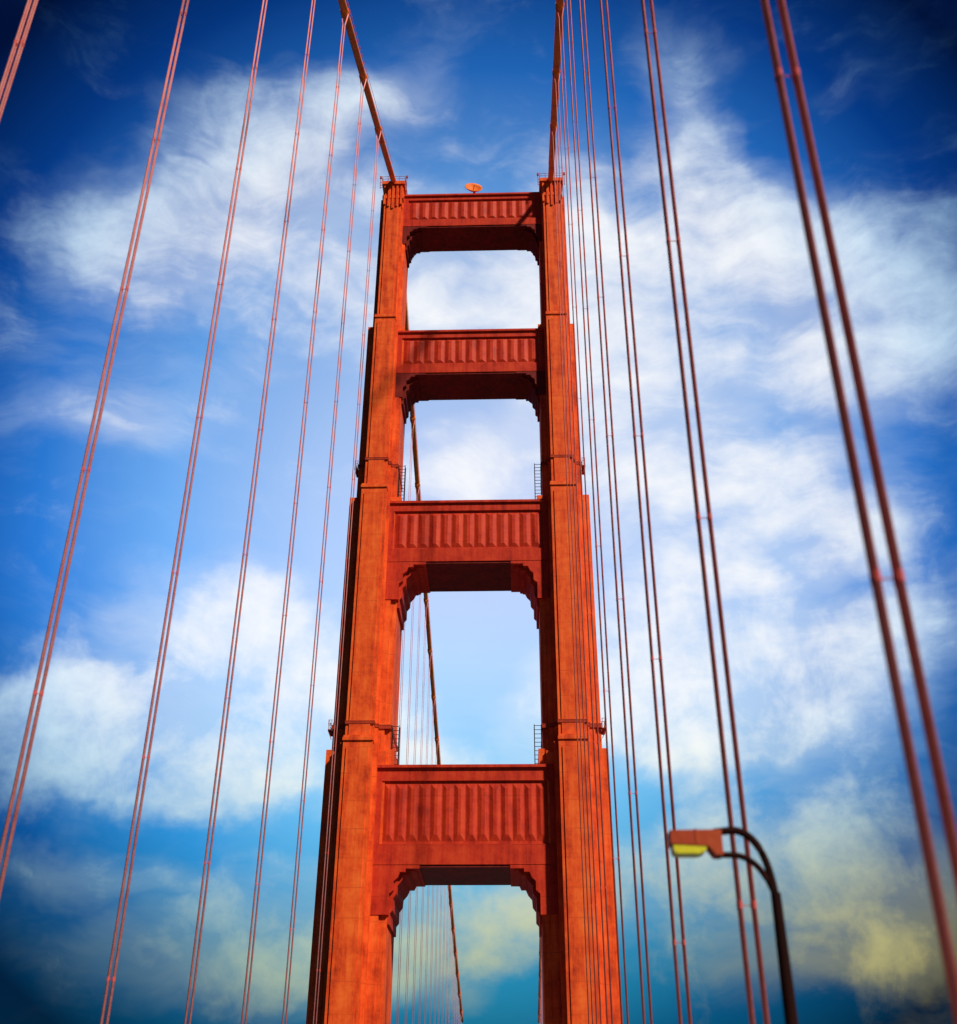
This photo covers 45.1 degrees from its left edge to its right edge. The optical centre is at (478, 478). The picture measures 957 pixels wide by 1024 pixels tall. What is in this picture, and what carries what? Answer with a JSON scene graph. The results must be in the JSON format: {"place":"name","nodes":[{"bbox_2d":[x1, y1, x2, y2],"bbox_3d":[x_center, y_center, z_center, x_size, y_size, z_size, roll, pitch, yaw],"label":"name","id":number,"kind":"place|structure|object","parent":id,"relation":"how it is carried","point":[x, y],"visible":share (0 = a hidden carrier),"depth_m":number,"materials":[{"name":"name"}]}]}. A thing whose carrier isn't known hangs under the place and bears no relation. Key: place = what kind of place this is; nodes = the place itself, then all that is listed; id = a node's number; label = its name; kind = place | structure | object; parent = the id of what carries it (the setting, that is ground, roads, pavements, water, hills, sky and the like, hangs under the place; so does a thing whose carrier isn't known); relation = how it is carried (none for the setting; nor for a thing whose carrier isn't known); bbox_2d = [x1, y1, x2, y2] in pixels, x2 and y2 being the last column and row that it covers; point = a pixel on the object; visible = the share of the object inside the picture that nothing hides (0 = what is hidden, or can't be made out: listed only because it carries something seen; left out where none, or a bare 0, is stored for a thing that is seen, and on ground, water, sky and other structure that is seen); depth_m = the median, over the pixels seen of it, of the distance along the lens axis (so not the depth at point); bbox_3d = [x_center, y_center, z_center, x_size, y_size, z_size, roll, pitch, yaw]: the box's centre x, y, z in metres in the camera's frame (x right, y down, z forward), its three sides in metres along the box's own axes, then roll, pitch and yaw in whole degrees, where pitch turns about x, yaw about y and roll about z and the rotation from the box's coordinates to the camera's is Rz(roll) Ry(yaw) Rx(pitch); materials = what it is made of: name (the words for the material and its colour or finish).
{"place":"outdoors","nodes":[
{"label":"outdoors","id":0,"kind":"place"},
{"bbox_2d":[0,0,956,1023],"label":"sky","id":1,"kind":"structure","parent":0,"point":[462,89],"materials":[{"name":"blue"}]},
{"bbox_3d":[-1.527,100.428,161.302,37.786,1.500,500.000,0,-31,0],"label":"road","id":2,"kind":"structure","parent":0,"visible":0},
{"bbox_2d":[306,172,620,1023],"bbox_3d":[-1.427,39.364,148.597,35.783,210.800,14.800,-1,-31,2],"label":"bridge tower","id":3,"kind":"structure","parent":2,"relation":"on","point":[396,832],"depth_m":152.38,"materials":[{"name":"red metal"}]},
{"bbox_2d":[338,0,463,1022],"bbox_3d":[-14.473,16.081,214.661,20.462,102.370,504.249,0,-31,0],"label":"cable","id":4,"kind":"object","parent":3,"relation":"attached to","point":[344,10],"visible":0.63,"depth_m":229.99,"materials":[{"name":"orange paint"}]},
{"bbox_2d":[0,0,37,119],"bbox_3d":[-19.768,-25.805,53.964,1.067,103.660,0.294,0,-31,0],"label":"suspender rope","id":5,"kind":"object","parent":4,"relation":"hanging from","point":[19,51],"visible":1,"depth_m":49.36,"materials":[{"name":"red paint"}]},
{"bbox_2d":[0,0,188,896],"bbox_3d":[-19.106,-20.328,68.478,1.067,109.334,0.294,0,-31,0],"label":"suspender rope","id":6,"kind":"object","parent":4,"relation":"hanging from","point":[19,797],"visible":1,"depth_m":55.88,"materials":[{"name":"red paint"}]},
{"bbox_2d":[100,0,267,1023],"bbox_3d":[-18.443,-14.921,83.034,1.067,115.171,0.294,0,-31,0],"label":"suspender rope","id":7,"kind":"object","parent":4,"relation":"hanging from","point":[149,719],"visible":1,"depth_m":70.25,"materials":[{"name":"red paint"}]},
{"bbox_2d":[184,0,315,1023],"bbox_3d":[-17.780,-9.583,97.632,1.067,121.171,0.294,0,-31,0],"label":"suspender rope","id":8,"kind":"object","parent":4,"relation":"hanging from","point":[208,870],"visible":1,"depth_m":87.16,"materials":[{"name":"red paint"}]},
{"bbox_2d":[241,14,348,1023],"bbox_3d":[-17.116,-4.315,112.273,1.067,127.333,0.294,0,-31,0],"label":"suspender rope","id":9,"kind":"object","parent":4,"relation":"hanging from","point":[283,615],"visible":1,"depth_m":103.91,"materials":[{"name":"red paint"}]},
{"bbox_2d":[282,78,366,1023],"bbox_3d":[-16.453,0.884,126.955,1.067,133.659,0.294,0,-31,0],"label":"suspender rope","id":10,"kind":"object","parent":4,"relation":"hanging from","point":[313,685],"visible":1,"depth_m":119.34,"materials":[{"name":"red paint"}]},
{"bbox_2d":[313,131,381,1023],"bbox_3d":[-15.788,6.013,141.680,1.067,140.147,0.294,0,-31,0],"label":"suspender rope","id":11,"kind":"object","parent":4,"relation":"hanging from","point":[319,970],"visible":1,"depth_m":134.78,"materials":[{"name":"red paint"}]},
{"bbox_2d":[399,420,414,762],"bbox_3d":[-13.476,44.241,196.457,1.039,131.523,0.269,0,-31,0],"label":"suspender rope","id":12,"kind":"object","parent":4,"relation":"hanging from","point":[404,629],"visible":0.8,"depth_m":204.78,"materials":[{"name":"red paint"}]},
{"bbox_2d":[396,486,419,1023],"bbox_3d":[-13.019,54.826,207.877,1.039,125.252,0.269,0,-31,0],"label":"suspender rope","id":13,"kind":"object","parent":4,"relation":"hanging from","point":[406,763],"visible":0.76,"depth_m":211.83,"materials":[{"name":"red paint"}]},
{"bbox_2d":[405,595,420,1023],"bbox_3d":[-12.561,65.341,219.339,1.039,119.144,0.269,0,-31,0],"label":"suspender rope","id":14,"kind":"object","parent":4,"relation":"hanging from","point":[415,761],"depth_m":226.41,"materials":[{"name":"red paint"}]},
{"bbox_2d":[412,603,427,1023],"bbox_3d":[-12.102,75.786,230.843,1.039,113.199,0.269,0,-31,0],"label":"suspender rope","id":15,"kind":"object","parent":4,"relation":"hanging from","point":[420,764],"visible":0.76,"depth_m":240.74,"materials":[{"name":"red paint"}]},
{"bbox_2d":[418,652,431,1023],"bbox_3d":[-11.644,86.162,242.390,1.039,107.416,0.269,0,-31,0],"label":"suspender rope","id":16,"kind":"object","parent":4,"relation":"hanging from","point":[422,887],"visible":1,"depth_m":241.20,"materials":[{"name":"red paint"}]},
{"bbox_2d":[424,701,434,1023],"bbox_3d":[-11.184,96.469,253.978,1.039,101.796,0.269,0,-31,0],"label":"suspender rope","id":17,"kind":"object","parent":4,"relation":"hanging from","point":[427,894],"visible":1,"depth_m":254.16,"materials":[{"name":"red paint"}]},
{"bbox_2d":[429,740,438,1023],"bbox_3d":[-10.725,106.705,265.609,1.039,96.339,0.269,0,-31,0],"label":"suspender rope","id":18,"kind":"object","parent":4,"relation":"hanging from","point":[431,940],"visible":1,"depth_m":265.39,"materials":[{"name":"red paint"}]},
{"bbox_2d":[434,902,437,1013],"bbox_3d":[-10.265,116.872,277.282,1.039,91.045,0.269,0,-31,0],"label":"suspender rope","id":19,"kind":"object","parent":4,"relation":"hanging from","point":[435,958],"visible":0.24,"depth_m":278.02,"materials":[{"name":"red paint"}]},
{"bbox_2d":[438,898,441,1014],"bbox_3d":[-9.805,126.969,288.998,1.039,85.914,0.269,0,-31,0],"label":"suspender rope","id":20,"kind":"object","parent":4,"relation":"hanging from","point":[440,956],"visible":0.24,"depth_m":292.45,"materials":[{"name":"red paint"}]},
{"bbox_2d":[442,885,445,997],"bbox_3d":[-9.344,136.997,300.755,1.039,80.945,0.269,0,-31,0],"label":"suspender rope","id":21,"kind":"object","parent":4,"relation":"hanging from","point":[444,944],"visible":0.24,"depth_m":308.68,"materials":[{"name":"red paint"}]},
{"bbox_2d":[445,885,448,1015],"bbox_3d":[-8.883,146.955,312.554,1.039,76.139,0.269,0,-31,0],"label":"suspender rope","id":22,"kind":"object","parent":4,"relation":"hanging from","point":[446,951],"depth_m":321.64,"materials":[{"name":"red paint"}]},
{"bbox_2d":[448,905,451,1019],"bbox_3d":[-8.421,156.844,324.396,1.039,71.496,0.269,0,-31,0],"label":"suspender rope","id":23,"kind":"object","parent":4,"relation":"hanging from","point":[449,959],"visible":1,"depth_m":334.90,"materials":[{"name":"red paint"}]},
{"bbox_2d":[451,930,454,1009],"bbox_3d":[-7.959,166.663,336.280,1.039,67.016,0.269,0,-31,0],"label":"suspender rope","id":24,"kind":"object","parent":4,"relation":"hanging from","point":[452,988],"visible":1,"depth_m":343.78,"materials":[{"name":"red paint"}]},
{"bbox_2d":[454,953,456,983],"bbox_3d":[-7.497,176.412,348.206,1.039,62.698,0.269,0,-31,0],"label":"suspender rope","id":25,"kind":"object","parent":4,"relation":"hanging from","point":[455,969],"visible":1,"depth_m":361.53,"materials":[{"name":"red paint"}]},
{"bbox_2d":[456,975,458,1012],"bbox_3d":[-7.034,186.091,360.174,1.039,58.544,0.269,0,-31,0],"label":"suspender rope","id":26,"kind":"object","parent":4,"relation":"hanging from","point":[457,996],"visible":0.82,"depth_m":371.51,"materials":[{"name":"red paint"}]},
{"bbox_2d":[458,994,460,1023],"bbox_3d":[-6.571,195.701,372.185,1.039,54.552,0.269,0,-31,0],"label":"suspender rope","id":27,"kind":"object","parent":4,"relation":"hanging from","point":[459,1011],"visible":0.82,"depth_m":383.01,"materials":[{"name":"red paint"}]},
{"bbox_2d":[465,183,481,192],"bbox_3d":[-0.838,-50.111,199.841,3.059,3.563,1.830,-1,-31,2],"label":"dish antenna","id":28,"kind":"object","parent":3,"relation":"on","point":[473,187],"visible":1,"depth_m":200.37,"materials":[{"name":"orange paint"}]},
{"bbox_2d":[538,0,563,1022],"bbox_3d":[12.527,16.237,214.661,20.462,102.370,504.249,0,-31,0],"label":"cable","id":29,"kind":"object","parent":3,"relation":"attached to","point":[556,70],"visible":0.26,"depth_m":166.79,"materials":[{"name":"orange paint"}]},
{"bbox_2d":[539,954,542,1023],"bbox_3d":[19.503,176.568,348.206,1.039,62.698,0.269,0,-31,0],"label":"suspender rope","id":30,"kind":"object","parent":29,"relation":"hanging from","point":[540,977],"visible":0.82,"depth_m":360.75,"materials":[{"name":"red paint"}]},
{"bbox_2d":[550,127,592,1023],"bbox_3d":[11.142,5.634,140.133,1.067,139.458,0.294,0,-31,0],"label":"suspender rope","id":31,"kind":"object","parent":29,"relation":"hanging from","point":[572,608],"visible":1,"depth_m":133.23,"materials":[{"name":"red paint"}]},
{"bbox_2d":[553,74,601,1023],"bbox_3d":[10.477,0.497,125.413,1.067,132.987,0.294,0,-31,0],"label":"suspender rope","id":32,"kind":"object","parent":29,"relation":"hanging from","point":[579,560],"visible":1,"depth_m":117.86,"materials":[{"name":"red paint"}]},
{"bbox_2d":[556,7,612,1023],"bbox_3d":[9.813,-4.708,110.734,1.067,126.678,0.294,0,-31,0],"label":"suspender rope","id":33,"kind":"object","parent":29,"relation":"hanging from","point":[585,500],"visible":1,"depth_m":102.40,"materials":[{"name":"red paint"}]},
{"bbox_2d":[566,0,628,1023],"bbox_3d":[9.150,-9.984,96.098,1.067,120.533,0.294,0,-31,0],"label":"suspender rope","id":34,"kind":"object","parent":29,"relation":"hanging from","point":[617,938],"visible":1,"depth_m":85.48,"materials":[{"name":"red paint"}]},
{"bbox_2d":[579,0,652,1023],"bbox_3d":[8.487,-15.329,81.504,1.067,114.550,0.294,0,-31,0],"label":"suspender rope","id":35,"kind":"object","parent":29,"relation":"hanging from","point":[630,805],"visible":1,"depth_m":68.56,"materials":[{"name":"red paint"}]},
{"bbox_2d":[600,0,691,1023],"bbox_3d":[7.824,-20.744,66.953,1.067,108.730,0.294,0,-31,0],"label":"suspender rope","id":36,"kind":"object","parent":29,"relation":"hanging from","point":[651,647],"visible":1,"depth_m":51.80,"materials":[{"name":"red paint"}]},
{"bbox_2d":[641,0,769,1023],"bbox_3d":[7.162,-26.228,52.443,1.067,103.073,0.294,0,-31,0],"label":"suspender rope","id":37,"kind":"object","parent":29,"relation":"hanging from","point":[740,905],"visible":1,"depth_m":34.82,"materials":[{"name":"red paint"}]},
{"bbox_2d":[760,0,956,1023],"bbox_3d":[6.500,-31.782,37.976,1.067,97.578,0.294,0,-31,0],"label":"suspender rope","id":38,"kind":"object","parent":29,"relation":"hanging from","point":[927,846],"visible":1,"depth_m":18.24,"materials":[{"name":"red paint"}]},
{"bbox_3d":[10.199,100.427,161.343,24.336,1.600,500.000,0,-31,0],"label":"pavement","id":39,"kind":"structure","parent":0,"visible":0},
{"bbox_2d":[667,826,798,1023],"bbox_3d":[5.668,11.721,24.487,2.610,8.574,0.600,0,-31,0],"label":"street lamp","id":40,"kind":"object","parent":39,"relation":"on","point":[694,843],"visible":1,"depth_m":26.22,"materials":[{"name":"metal"}]}
]}

